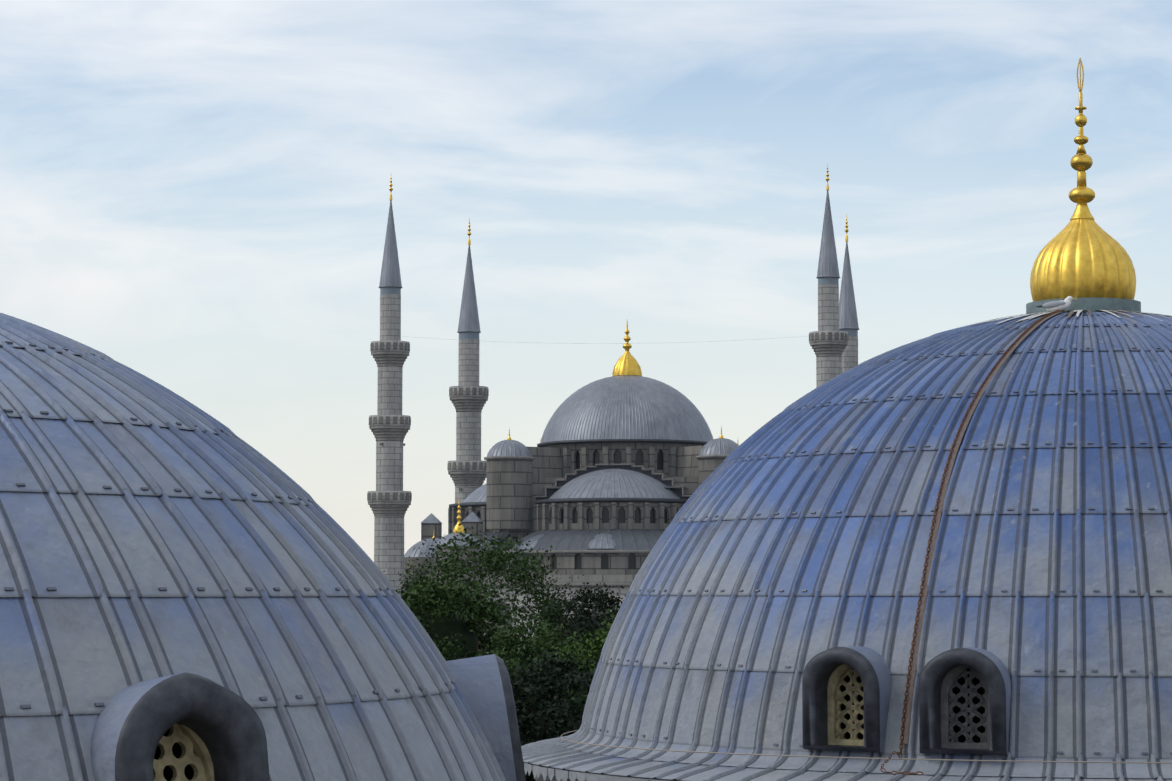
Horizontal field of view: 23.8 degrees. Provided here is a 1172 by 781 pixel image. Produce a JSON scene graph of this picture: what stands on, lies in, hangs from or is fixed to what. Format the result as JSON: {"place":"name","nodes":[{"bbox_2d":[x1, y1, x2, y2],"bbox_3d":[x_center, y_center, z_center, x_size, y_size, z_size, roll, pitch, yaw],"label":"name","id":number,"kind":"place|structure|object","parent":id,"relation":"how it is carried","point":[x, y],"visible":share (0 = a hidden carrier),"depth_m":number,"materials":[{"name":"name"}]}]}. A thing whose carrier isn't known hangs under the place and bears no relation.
{"place":"outdoors","nodes":[
{"label":"outdoors","id":0,"kind":"place"},
{"bbox_2d":[0,313,505,780],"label":"dome","id":1,"kind":"structure","parent":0,"point":[150,529],"depth_m":21.57,"materials":[{"name":"grey metal"}]},
{"bbox_2d":[435,499,482,618],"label":"domed turret","id":2,"kind":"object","parent":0,"point":[458,528],"depth_m":297.81,"materials":[{"name":"grey metal"}]},
{"bbox_2d":[0,0,1171,561],"label":"sky","id":3,"kind":"structure","parent":0,"point":[195,194],"materials":[{"name":"blue"}]},
{"bbox_2d":[521,312,1171,780],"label":"dome","id":4,"kind":"structure","parent":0,"point":[791,544],"depth_m":34.60,"materials":[{"name":"grey metal"}]},
{"bbox_2d":[523,762,1156,780],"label":"roof ledge","id":5,"kind":"object","parent":4,"relation":"attached to","point":[542,773],"visible":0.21,"depth_m":35.69,"materials":[{"name":"grey metal"}]},
{"bbox_2d":[802,646,891,751],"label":"dome window","id":6,"kind":"structure","parent":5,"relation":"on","point":[846,692],"depth_m":33.48,"materials":[{"name":"grey metal"}]},
{"bbox_2d":[560,730,1171,763],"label":"dome rope","id":7,"kind":"object","parent":4,"relation":"on","point":[863,757],"visible":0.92,"depth_m":32.88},
{"bbox_2d":[919,647,1010,754],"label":"dome window","id":8,"kind":"structure","parent":4,"relation":"attached to","point":[964,700],"depth_m":32.72,"materials":[{"name":"grey metal"}]},
{"bbox_2d":[880,310,1063,775],"bbox_3d":[5.036,1.660,35.594,0.544,6.045,7.009,-2,-4,24],"label":"dome chain","id":9,"kind":"object","parent":4,"relation":"on","point":[938,498],"visible":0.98,"depth_m":33.96,"materials":[{"name":"metal"}]},
{"bbox_2d":[903,310,1171,743],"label":"dome stains","id":10,"kind":"object","parent":4,"relation":"on","point":[925,588],"visible":0.9,"depth_m":34.43,"materials":[{"name":"metal"}]},
{"bbox_2d":[1026,58,1140,326],"bbox_3d":[7.087,-2.873,39.801,1.612,3.803,1.612,0,-4,1],"label":"dome finial","id":11,"kind":"object","parent":4,"relation":"on","point":[1083,258],"visible":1,"depth_m":39.21,"materials":[{"name":"gold metal"}]},
{"bbox_2d":[1036,296,1076,311],"bbox_3d":[6.547,-1.176,38.772,0.572,0.270,0.168,-1,-4,11],"label":"seagull","id":12,"kind":"object","parent":11,"relation":"on","point":[1053,306],"visible":0.92,"depth_m":38.71,"materials":[{"name":"white"}]},
{"label":"ground","id":13,"kind":"structure","parent":0,"visible":0},
{"bbox_2d":[367,178,411,596],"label":"minaret","id":14,"kind":"object","parent":13,"relation":"on","point":[389,499],"visible":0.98,"depth_m":399.18,"materials":[{"name":"stone"}]},
{"bbox_2d":[398,578,489,654],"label":"tree","id":15,"kind":"object","parent":13,"relation":"on","point":[403,585],"depth_m":198.86,"materials":[{"name":"green plant"}]},
{"bbox_2d":[395,570,519,661],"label":"tree","id":16,"kind":"object","parent":13,"relation":"on","point":[452,635],"visible":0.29,"depth_m":147.79,"materials":[{"name":"green plant"}]},
{"bbox_2d":[447,217,488,502],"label":"minaret","id":17,"kind":"object","parent":13,"relation":"on","point":[467,467],"visible":0.58,"depth_m":459.40,"materials":[{"name":"stone"}]},
{"bbox_2d":[383,521,587,657],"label":"tree","id":18,"kind":"object","parent":13,"relation":"on","point":[488,556],"visible":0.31,"depth_m":167.95,"materials":[{"name":"green plant"}]},
{"bbox_2d":[476,616,581,703],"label":"tree","id":19,"kind":"object","parent":13,"relation":"on","point":[511,642],"visible":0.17,"depth_m":138.49,"materials":[{"name":"green plant"}]},
{"bbox_2d":[505,640,594,780],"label":"tree","id":20,"kind":"object","parent":13,"relation":"on","point":[546,713],"visible":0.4,"depth_m":98.03,"materials":[{"name":"green plant"}]},
{"bbox_2d":[404,321,738,652],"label":"mosque","id":21,"kind":"structure","parent":13,"relation":"on","point":[603,481],"depth_m":412.79,"materials":[{"name":"stone"}]},
{"bbox_2d":[529,575,623,657],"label":"tree","id":22,"kind":"object","parent":13,"relation":"on","point":[586,623],"visible":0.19,"depth_m":227.74,"materials":[{"name":"green plant"}]},
{"bbox_2d":[537,606,617,712],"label":"tree","id":23,"kind":"object","parent":13,"relation":"on","point":[593,650],"visible":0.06,"depth_m":118.19,"materials":[{"name":"green plant"}]},
{"bbox_2d":[809,163,847,387],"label":"minaret","id":24,"kind":"object","parent":13,"relation":"on","point":[828,341],"visible":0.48,"depth_m":391.66,"materials":[{"name":"stone"}]},
{"bbox_2d":[402,336,802,343],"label":"overhead cable","id":25,"kind":"object","parent":24,"relation":"attached to","point":[586,343],"visible":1,"depth_m":396.91,"materials":[{"name":"grey metal"}]},
{"bbox_2d":[839,214,858,373],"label":"minaret","id":26,"kind":"object","parent":13,"relation":"on","point":[848,320],"visible":0.23,"depth_m":454.69,"materials":[{"name":"stone"}]},
{"bbox_3d":[-7.533,9.924,24.111,15.800,8.316,15.800,0,-4,1],"label":"dome","id":27,"kind":"object","parent":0,"visible":0},
{"bbox_2d":[90,672,269,780],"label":"dome window","id":28,"kind":"structure","parent":27,"relation":"attached to","point":[185,726],"depth_m":19.83,"materials":[{"name":"grey metal"}]},
{"bbox_2d":[446,654,525,780],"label":"dome dormer","id":29,"kind":"object","parent":27,"relation":"attached to","point":[483,683],"visible":0.17,"depth_m":24.71,"materials":[{"name":"grey metal"}]}
]}

